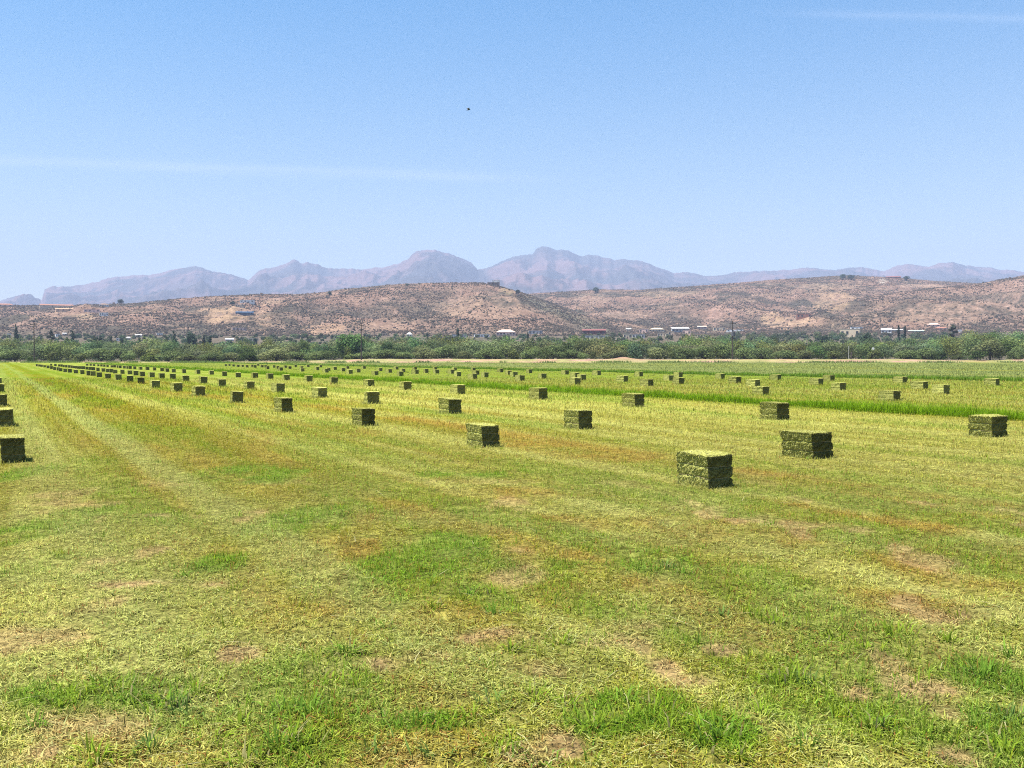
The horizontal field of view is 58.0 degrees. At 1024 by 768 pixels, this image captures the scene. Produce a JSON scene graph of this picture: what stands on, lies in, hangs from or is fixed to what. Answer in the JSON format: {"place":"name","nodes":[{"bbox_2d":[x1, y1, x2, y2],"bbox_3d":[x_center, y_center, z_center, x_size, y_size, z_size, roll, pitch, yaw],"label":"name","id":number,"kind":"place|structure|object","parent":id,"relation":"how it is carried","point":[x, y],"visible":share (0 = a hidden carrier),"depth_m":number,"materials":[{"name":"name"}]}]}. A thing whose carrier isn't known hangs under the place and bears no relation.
{"place":"outdoors","nodes":[
{"label":"outdoors","id":0,"kind":"place"},
{"bbox_2d":[0,357,1023,767],"bbox_3d":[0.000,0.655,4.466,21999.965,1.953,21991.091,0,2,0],"label":"ground","id":1,"kind":"structure","parent":0,"point":[18,371],"depth_m":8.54,"materials":[{"name":"plant"}]},
{"bbox_2d":[0,394,7,406],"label":"hay bale","id":2,"kind":"object","parent":1,"relation":"on","point":[3,399],"visible":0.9,"depth_m":32.19},
{"bbox_2d":[0,407,14,426],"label":"hay bale","id":3,"kind":"object","parent":1,"relation":"on","point":[6,416],"visible":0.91,"depth_m":22.95},
{"bbox_2d":[0,434,25,463],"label":"hay bale","id":4,"kind":"object","parent":1,"relation":"on","point":[12,446],"visible":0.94,"depth_m":15.19},
{"bbox_2d":[0,349,29,361],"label":"mesquite tree","id":5,"kind":"object","parent":1,"relation":"on","point":[14,355],"visible":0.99,"depth_m":334.10,"materials":[{"name":"green plant"}]},
{"bbox_2d":[48,349,59,361],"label":"bush","id":6,"kind":"object","parent":1,"relation":"on","point":[53,355],"visible":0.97,"depth_m":336.70,"materials":[{"name":"green plant"}]},
{"bbox_2d":[71,353,85,361],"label":"bush","id":7,"kind":"object","parent":1,"relation":"on","point":[77,357],"visible":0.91,"depth_m":326.27,"materials":[{"name":"green plant"}]},
{"bbox_2d":[83,348,114,361],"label":"mesquite tree","id":8,"kind":"object","parent":1,"relation":"on","point":[101,354],"visible":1,"depth_m":336.45,"materials":[{"name":"green plant"}]},
{"bbox_2d":[109,346,135,361],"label":"mesquite tree","id":9,"kind":"object","parent":1,"relation":"on","point":[121,354],"visible":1,"depth_m":340.69,"materials":[{"name":"green plant"}]},
{"bbox_2d":[140,352,158,361],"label":"bush","id":10,"kind":"object","parent":1,"relation":"on","point":[149,357],"visible":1,"depth_m":324.98,"materials":[{"name":"green plant"}]},
{"bbox_2d":[150,380,159,387],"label":"hay bale","id":11,"kind":"object","parent":1,"relation":"on","point":[153,383],"visible":0.83,"depth_m":52.91},
{"bbox_2d":[155,351,185,361],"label":"mesquite tree","id":12,"kind":"object","parent":1,"relation":"on","point":[167,356],"visible":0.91,"depth_m":333.04,"materials":[{"name":"green plant"}]},
{"bbox_2d":[170,382,182,391],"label":"hay bale","id":13,"kind":"object","parent":1,"relation":"on","point":[176,387],"visible":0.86,"depth_m":46.51},
{"bbox_2d":[174,354,195,361],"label":"bush","id":14,"kind":"object","parent":1,"relation":"on","point":[188,357],"visible":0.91,"depth_m":328.84,"materials":[{"name":"green plant"}]},
{"bbox_2d":[191,386,205,395],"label":"hay bale","id":15,"kind":"object","parent":1,"relation":"on","point":[196,390],"visible":0.86,"depth_m":41.16},
{"bbox_2d":[197,352,227,361],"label":"mesquite tree","id":16,"kind":"object","parent":1,"relation":"on","point":[211,356],"visible":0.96,"depth_m":335.37,"materials":[{"name":"green plant"}]},
{"bbox_2d":[220,352,241,361],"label":"mesquite tree","id":17,"kind":"object","parent":1,"relation":"on","point":[232,356],"visible":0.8,"depth_m":337.59,"materials":[{"name":"green plant"}]},
{"bbox_2d":[230,390,243,402],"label":"hay bale","id":18,"kind":"object","parent":1,"relation":"on","point":[237,396],"visible":0.92,"depth_m":34.93},
{"bbox_2d":[243,381,254,388],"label":"hay bale","id":19,"kind":"object","parent":1,"relation":"on","point":[249,384],"visible":0.8,"depth_m":50.07},
{"bbox_2d":[238,352,260,361],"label":"bush","id":20,"kind":"object","parent":1,"relation":"on","point":[246,356],"visible":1,"depth_m":329.91,"materials":[{"name":"green plant"}]},
{"bbox_2d":[257,348,291,360],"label":"mesquite tree","id":21,"kind":"object","parent":1,"relation":"on","point":[281,354],"visible":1,"depth_m":331.11,"materials":[{"name":"green plant"}]},
{"bbox_2d":[271,383,284,392],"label":"hay bale","id":22,"kind":"object","parent":1,"relation":"on","point":[275,387],"visible":0.88,"depth_m":44.70},
{"bbox_2d":[274,397,292,411],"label":"hay bale","id":23,"kind":"object","parent":1,"relation":"on","point":[283,404],"visible":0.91,"depth_m":29.18},
{"bbox_2d":[287,351,316,360],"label":"mesquite tree","id":24,"kind":"object","parent":1,"relation":"on","point":[300,356],"visible":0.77,"depth_m":339.70,"materials":[{"name":"green plant"}]},
{"bbox_2d":[299,340,310,354],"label":"broadleaf tree","id":25,"kind":"object","parent":1,"relation":"on","point":[303,346],"visible":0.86,"depth_m":350.80,"materials":[{"name":"green plant"}]},
{"bbox_2d":[311,387,326,397],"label":"hay bale","id":26,"kind":"object","parent":1,"relation":"on","point":[319,391],"visible":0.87,"depth_m":39.47},
{"bbox_2d":[307,350,334,359],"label":"mesquite tree","id":27,"kind":"object","parent":1,"relation":"on","point":[320,355],"visible":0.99,"depth_m":333.65,"materials":[{"name":"green plant"}]},
{"bbox_2d":[343,346,352,359],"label":"broadleaf tree","id":28,"kind":"object","parent":1,"relation":"on","point":[347,350],"visible":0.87,"depth_m":340.15,"materials":[{"name":"green plant"}]},
{"bbox_2d":[335,333,365,354],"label":"broadleaf tree","id":29,"kind":"object","parent":1,"relation":"on","point":[352,342],"visible":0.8,"depth_m":347.22,"materials":[{"name":"green plant"}]},
{"bbox_2d":[345,352,373,358],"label":"mesquite tree","id":30,"kind":"object","parent":1,"relation":"on","point":[358,355],"visible":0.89,"depth_m":336.53,"materials":[{"name":"green plant"}]},
{"bbox_2d":[352,407,374,425],"bbox_3d":[-3.798,0.830,23.605,0.440,0.506,0.820,-1,0,-29],"label":"hay bale","id":31,"kind":"object","parent":1,"relation":"on","point":[362,416],"visible":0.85,"depth_m":23.33},
{"bbox_2d":[363,379,374,385],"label":"hay bale","id":32,"kind":"object","parent":1,"relation":"on","point":[369,382],"visible":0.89,"depth_m":53.74},
{"bbox_2d":[364,391,379,403],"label":"hay bale","id":33,"kind":"object","parent":1,"relation":"on","point":[371,396],"visible":0.88,"depth_m":34.00},
{"bbox_2d":[369,349,397,358],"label":"mesquite tree","id":34,"kind":"object","parent":1,"relation":"on","point":[381,354],"visible":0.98,"depth_m":334.20,"materials":[{"name":"green plant"}]},
{"bbox_2d":[389,352,416,358],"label":"mesquite tree","id":35,"kind":"object","parent":1,"relation":"on","point":[403,355],"visible":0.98,"depth_m":333.79,"materials":[{"name":"green plant"}]},
{"bbox_2d":[399,381,411,389],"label":"hay bale","id":36,"kind":"object","parent":1,"relation":"on","point":[405,385],"visible":0.88,"depth_m":48.40},
{"bbox_2d":[413,348,438,358],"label":"mesquite tree","id":37,"kind":"object","parent":1,"relation":"on","point":[422,353],"visible":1,"depth_m":334.95,"materials":[{"name":"green plant"}]},
{"bbox_2d":[432,345,459,358],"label":"mesquite tree","id":38,"kind":"object","parent":1,"relation":"on","point":[443,352],"visible":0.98,"depth_m":338.68,"materials":[{"name":"green plant"}]},
{"bbox_2d":[438,397,461,413],"bbox_3d":[-1.894,0.665,28.155,0.519,0.549,0.863,0,2,-29],"label":"hay bale","id":39,"kind":"object","parent":1,"relation":"on","point":[450,405],"visible":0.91,"depth_m":27.90},
{"bbox_2d":[450,384,464,393],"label":"hay bale","id":40,"kind":"object","parent":1,"relation":"on","point":[457,388],"visible":0.91,"depth_m":43.42},
{"bbox_2d":[458,351,472,358],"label":"bush","id":41,"kind":"object","parent":1,"relation":"on","point":[464,355],"visible":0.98,"depth_m":334.72,"materials":[{"name":"green plant"}]},
{"bbox_2d":[465,423,499,447],"bbox_3d":[-0.592,1.000,18.110,0.475,0.514,0.757,-1,2,-29],"label":"hay bale","id":42,"kind":"object","parent":1,"relation":"on","point":[484,434],"visible":0.86,"depth_m":17.87},
{"bbox_2d":[473,347,504,358],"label":"mesquite tree","id":43,"kind":"object","parent":1,"relation":"on","point":[488,353],"visible":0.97,"depth_m":333.30,"materials":[{"name":"green plant"}]},
{"bbox_2d":[0,393,1018,493],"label":"loose hay","id":44,"kind":"object","parent":1,"relation":"on","point":[505,448],"visible":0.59,"depth_m":22.36,"materials":[{"name":"green plant"}]},
{"bbox_2d":[0,330,1021,359],"bbox_3d":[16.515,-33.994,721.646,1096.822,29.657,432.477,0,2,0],"label":"town greenery","id":45,"kind":"object","parent":1,"relation":"on","point":[790,337],"visible":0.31,"depth_m":838.73,"materials":[{"name":"green plant"}]},
{"bbox_2d":[0,359,1023,362],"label":"edge weeds","id":46,"kind":"object","parent":1,"relation":"on","point":[293,361],"visible":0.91,"depth_m":307.44,"materials":[{"name":"green plant"}]},
{"bbox_2d":[0,418,1023,767],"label":"grass tufts","id":47,"kind":"object","parent":1,"relation":"on","point":[170,698],"visible":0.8,"depth_m":4.50,"materials":[{"name":"green plant"}]},
{"bbox_2d":[0,329,1023,361],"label":"thorn woodland","id":48,"kind":"object","parent":1,"relation":"on","point":[66,350],"visible":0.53,"depth_m":356.01,"materials":[{"name":"green plant"}]},
{"bbox_2d":[507,349,519,358],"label":"bush","id":49,"kind":"object","parent":1,"relation":"on","point":[511,353],"visible":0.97,"depth_m":324.80,"materials":[{"name":"green plant"}]},
{"bbox_2d":[519,348,542,358],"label":"mesquite tree","id":50,"kind":"object","parent":1,"relation":"on","point":[531,353],"visible":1,"depth_m":331.44,"materials":[{"name":"green plant"}]},
{"bbox_2d":[528,387,547,399],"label":"hay bale","id":51,"kind":"object","parent":1,"relation":"on","point":[537,393],"visible":0.92,"depth_m":37.12},
{"bbox_2d":[540,345,567,358],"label":"mesquite tree","id":52,"kind":"object","parent":1,"relation":"on","point":[557,351],"visible":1,"depth_m":334.92,"materials":[{"name":"green plant"}]},
{"bbox_2d":[123,363,1022,406],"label":"regrown grass","id":53,"kind":"structure","parent":1,"relation":"on","point":[295,369],"depth_m":81.02,"materials":[{"name":"green plant"}]},
{"bbox_2d":[569,377,580,384],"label":"hay bale","id":54,"kind":"object","parent":1,"relation":"on","point":[574,380],"visible":0.9,"depth_m":58.84},
{"bbox_2d":[563,349,589,358],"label":"mesquite tree","id":55,"kind":"object","parent":1,"relation":"on","point":[574,354],"visible":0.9,"depth_m":337.71,"materials":[{"name":"green plant"}]},
{"bbox_2d":[563,409,591,429],"bbox_3d":[1.593,0.840,22.337,0.488,0.512,0.725,-1,1,-29],"label":"hay bale","id":56,"kind":"object","parent":1,"relation":"on","point":[577,418],"visible":0.96,"depth_m":22.11},
{"bbox_2d":[600,350,631,358],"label":"mesquite tree","id":57,"kind":"object","parent":1,"relation":"on","point":[616,354],"visible":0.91,"depth_m":337.33,"materials":[{"name":"green plant"}]},
{"bbox_2d":[210,361,1023,381],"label":"uncut crop","id":58,"kind":"object","parent":1,"relation":"on","point":[880,366],"visible":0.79,"depth_m":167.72,"materials":[{"name":"green plant"}]},
{"bbox_2d":[616,375,628,381],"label":"hay bale","id":59,"kind":"object","parent":1,"relation":"on","point":[622,378],"visible":0.85,"depth_m":63.96},
{"bbox_2d":[622,392,643,406],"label":"hay bale","id":60,"kind":"object","parent":1,"relation":"on","point":[633,399],"visible":0.91,"depth_m":31.73},
{"bbox_2d":[640,379,653,385],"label":"hay bale","id":61,"kind":"object","parent":1,"relation":"on","point":[648,382],"visible":0.84,"depth_m":54.96},
{"bbox_2d":[647,347,672,358],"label":"bush","id":62,"kind":"object","parent":1,"relation":"on","point":[657,352],"visible":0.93,"depth_m":338.62,"materials":[{"name":"green plant"}]},
{"bbox_2d":[672,377,684,383],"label":"hay bale","id":63,"kind":"object","parent":1,"relation":"on","point":[677,380],"visible":0.86,"depth_m":59.31},
{"bbox_2d":[668,347,698,358],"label":"mesquite tree","id":64,"kind":"object","parent":1,"relation":"on","point":[685,353],"visible":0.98,"depth_m":330.37,"materials":[{"name":"green plant"}]},
{"bbox_2d":[692,346,714,358],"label":"mesquite tree","id":65,"kind":"object","parent":1,"relation":"on","point":[704,352],"visible":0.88,"depth_m":338.38,"materials":[{"name":"green plant"}]},
{"bbox_2d":[676,449,733,488],"bbox_3d":[2.566,1.130,12.391,0.509,0.496,0.723,-2,3,-29],"label":"hay bale","id":66,"kind":"object","parent":1,"relation":"on","point":[709,468],"visible":0.94,"depth_m":12.18},
{"bbox_2d":[710,343,735,358],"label":"mesquite tree","id":67,"kind":"object","parent":1,"relation":"on","point":[722,351],"visible":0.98,"depth_m":333.47,"materials":[{"name":"green plant"}]},
{"bbox_2d":[728,376,741,382],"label":"hay bale","id":68,"kind":"object","parent":1,"relation":"on","point":[732,379],"visible":0.84,"depth_m":61.78},
{"bbox_2d":[735,347,756,358],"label":"mesquite tree","id":69,"kind":"object","parent":1,"relation":"on","point":[745,352],"visible":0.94,"depth_m":338.87,"materials":[{"name":"green plant"}]},
{"bbox_2d":[746,379,759,386],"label":"hay bale","id":70,"kind":"object","parent":1,"relation":"on","point":[753,382],"visible":0.83,"depth_m":54.56},
{"bbox_2d":[752,386,769,394],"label":"hay bale","id":71,"kind":"object","parent":1,"relation":"on","point":[761,389],"visible":0.88,"depth_m":42.63},
{"bbox_2d":[754,347,772,358],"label":"mesquite tree","id":72,"kind":"object","parent":1,"relation":"on","point":[762,353],"visible":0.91,"depth_m":339.72,"materials":[{"name":"green plant"}]},
{"bbox_2d":[759,401,789,419],"bbox_3d":[7.341,0.746,25.818,0.567,0.557,0.757,0,1,-29],"label":"hay bale","id":73,"kind":"object","parent":1,"relation":"on","point":[776,410],"visible":0.92,"depth_m":25.61},
{"bbox_2d":[769,374,780,379],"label":"hay bale","id":74,"kind":"object","parent":1,"relation":"on","point":[775,376],"visible":0.87,"depth_m":70.50},
{"bbox_2d":[771,350,799,358],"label":"mesquite tree","id":75,"kind":"object","parent":1,"relation":"on","point":[788,354],"visible":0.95,"depth_m":333.47,"materials":[{"name":"green plant"}]},
{"bbox_2d":[791,350,814,358],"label":"mesquite tree","id":76,"kind":"object","parent":1,"relation":"on","point":[802,354],"visible":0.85,"depth_m":336.37,"materials":[{"name":"green plant"}]},
{"bbox_2d":[779,429,833,458],"bbox_3d":[5.107,1.042,16.084,0.613,0.527,0.815,-1,1,-29],"label":"hay bale","id":77,"kind":"object","parent":1,"relation":"on","point":[813,443],"visible":0.9,"depth_m":15.85},
{"bbox_2d":[809,378,823,384],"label":"hay bale","id":78,"kind":"object","parent":1,"relation":"on","point":[816,381],"visible":0.88,"depth_m":57.92},
{"bbox_2d":[827,350,840,358],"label":"bush","id":79,"kind":"object","parent":1,"relation":"on","point":[834,354],"visible":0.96,"depth_m":329.19,"materials":[{"name":"green plant"}]},
{"bbox_2d":[831,382,845,389],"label":"hay bale","id":80,"kind":"object","parent":1,"relation":"on","point":[839,385],"visible":0.81,"depth_m":48.16},
{"bbox_2d":[867,349,879,358],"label":"bush","id":81,"kind":"object","parent":1,"relation":"on","point":[874,354],"visible":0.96,"depth_m":328.37,"materials":[{"name":"green plant"}]},
{"bbox_2d":[878,390,900,400],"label":"hay bale","id":82,"kind":"object","parent":1,"relation":"on","point":[891,394],"visible":0.86,"depth_m":36.37},
{"bbox_2d":[893,376,907,382],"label":"hay bale","id":83,"kind":"object","parent":1,"relation":"on","point":[897,379],"visible":0.91,"depth_m":60.80},
{"bbox_2d":[894,349,922,358],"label":"mesquite tree","id":84,"kind":"object","parent":1,"relation":"on","point":[909,354],"visible":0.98,"depth_m":334.66,"materials":[{"name":"green plant"}]},
{"bbox_2d":[910,381,927,388],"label":"hay bale","id":85,"kind":"object","parent":1,"relation":"on","point":[918,384],"visible":0.86,"depth_m":50.49},
{"bbox_2d":[917,347,938,359],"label":"mesquite tree","id":86,"kind":"object","parent":1,"relation":"on","point":[926,353],"visible":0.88,"depth_m":339.68,"materials":[{"name":"green plant"}]},
{"bbox_2d":[932,352,946,359],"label":"bush","id":87,"kind":"object","parent":1,"relation":"on","point":[940,355],"visible":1,"depth_m":329.85,"materials":[{"name":"green plant"}]},
{"bbox_2d":[932,384,949,393],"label":"hay bale","id":88,"kind":"object","parent":1,"relation":"on","point":[940,389],"visible":0.91,"depth_m":43.12},
{"bbox_2d":[967,350,988,360],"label":"bush","id":89,"kind":"object","parent":1,"relation":"on","point":[976,354],"visible":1,"depth_m":328.95,"materials":[{"name":"green plant"}]},
{"bbox_2d":[969,339,1005,359],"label":"mesquite tree","id":90,"kind":"object","parent":1,"relation":"on","point":[991,347],"visible":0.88,"depth_m":331.41,"materials":[{"name":"green plant"}]},
{"bbox_2d":[968,414,1007,436],"bbox_3d":[10.497,0.912,20.386,0.677,0.529,0.629,-2,2,-29],"label":"hay bale","id":91,"kind":"object","parent":1,"relation":"on","point":[991,425],"visible":0.94,"depth_m":20.20},
{"bbox_2d":[984,378,999,385],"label":"hay bale","id":92,"kind":"object","parent":1,"relation":"on","point":[993,381],"visible":0.87,"depth_m":55.59},
{"bbox_2d":[1009,346,1023,359],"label":"broadleaf tree","id":93,"kind":"object","parent":1,"relation":"on","point":[1016,352],"visible":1,"depth_m":329.60,"materials":[{"name":"green plant"}]},
{"bbox_2d":[0,275,1023,360],"bbox_3d":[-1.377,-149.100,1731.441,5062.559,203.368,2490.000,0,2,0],"label":"hills","id":94,"kind":"structure","parent":0,"point":[711,314],"depth_m":1331.58,"materials":[{"name":"brown soil"}]},
{"bbox_2d":[39,304,72,308],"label":"house","id":95,"kind":"structure","parent":94,"relation":"on","point":[43,306],"depth_m":1544.73,"materials":[{"name":"beige paint"}]},
{"bbox_2d":[182,330,198,346],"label":"broadleaf tree","id":96,"kind":"object","parent":94,"relation":"on","point":[190,337],"visible":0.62,"depth_m":522.54,"materials":[{"name":"green plant"}]},
{"bbox_2d":[235,311,253,315],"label":"shed building","id":97,"kind":"structure","parent":94,"relation":"on","point":[247,313],"depth_m":1285.72,"materials":[{"name":"blue paint"}]},
{"bbox_2d":[496,329,515,335],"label":"house","id":98,"kind":"structure","parent":94,"relation":"on","point":[506,332],"depth_m":974.08,"materials":[{"name":"white paint"}]},
{"bbox_2d":[0,275,1023,335],"bbox_3d":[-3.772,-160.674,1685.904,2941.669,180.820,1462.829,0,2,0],"label":"hillside scrub","id":99,"kind":"object","parent":94,"relation":"on","point":[155,328],"visible":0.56,"depth_m":1242.88,"materials":[{"name":"green plant"}]},
{"bbox_2d":[582,329,605,333],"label":"barn","id":100,"kind":"structure","parent":94,"relation":"on","point":[595,331],"depth_m":999.90,"materials":[{"name":"red paint"}]},
{"bbox_2d":[671,327,689,331],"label":"house","id":101,"kind":"structure","parent":94,"relation":"on","point":[677,329],"depth_m":1227.56,"materials":[{"name":"grey paint"}]},
{"bbox_2d":[796,314,810,319],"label":"house","id":102,"kind":"structure","parent":94,"relation":"on","point":[800,316],"depth_m":1255.55,"materials":[{"name":"paint"}]},
{"bbox_2d":[840,329,859,336],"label":"block building","id":103,"kind":"structure","parent":94,"relation":"on","point":[851,332],"depth_m":927.63,"materials":[{"name":"beige paint"}]},
{"bbox_2d":[858,332,872,343],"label":"broadleaf tree","id":104,"kind":"object","parent":94,"relation":"on","point":[867,336],"visible":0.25,"depth_m":518.76,"materials":[{"name":"green plant"}]},
{"bbox_2d":[948,324,958,341],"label":"conifer tree","id":105,"kind":"object","parent":94,"relation":"on","point":[953,327],"visible":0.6,"depth_m":558.72,"materials":[{"name":"green plant"}]},
{"bbox_2d":[0,246,1023,305],"bbox_3d":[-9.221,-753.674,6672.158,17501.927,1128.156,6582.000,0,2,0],"label":"mountains","id":106,"kind":"structure","parent":0,"point":[542,269],"depth_m":8011.60,"materials":[{"name":"stone"}]},
{"bbox_2d":[0,0,1023,300],"label":"sky","id":107,"kind":"structure","parent":0,"point":[240,138],"materials":[{"name":"blue"}]},
{"bbox_2d":[85,362,1023,420],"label":"tall border grass","id":108,"kind":"structure","parent":0,"point":[874,406],"depth_m":35.42,"materials":[{"name":"green plant"}]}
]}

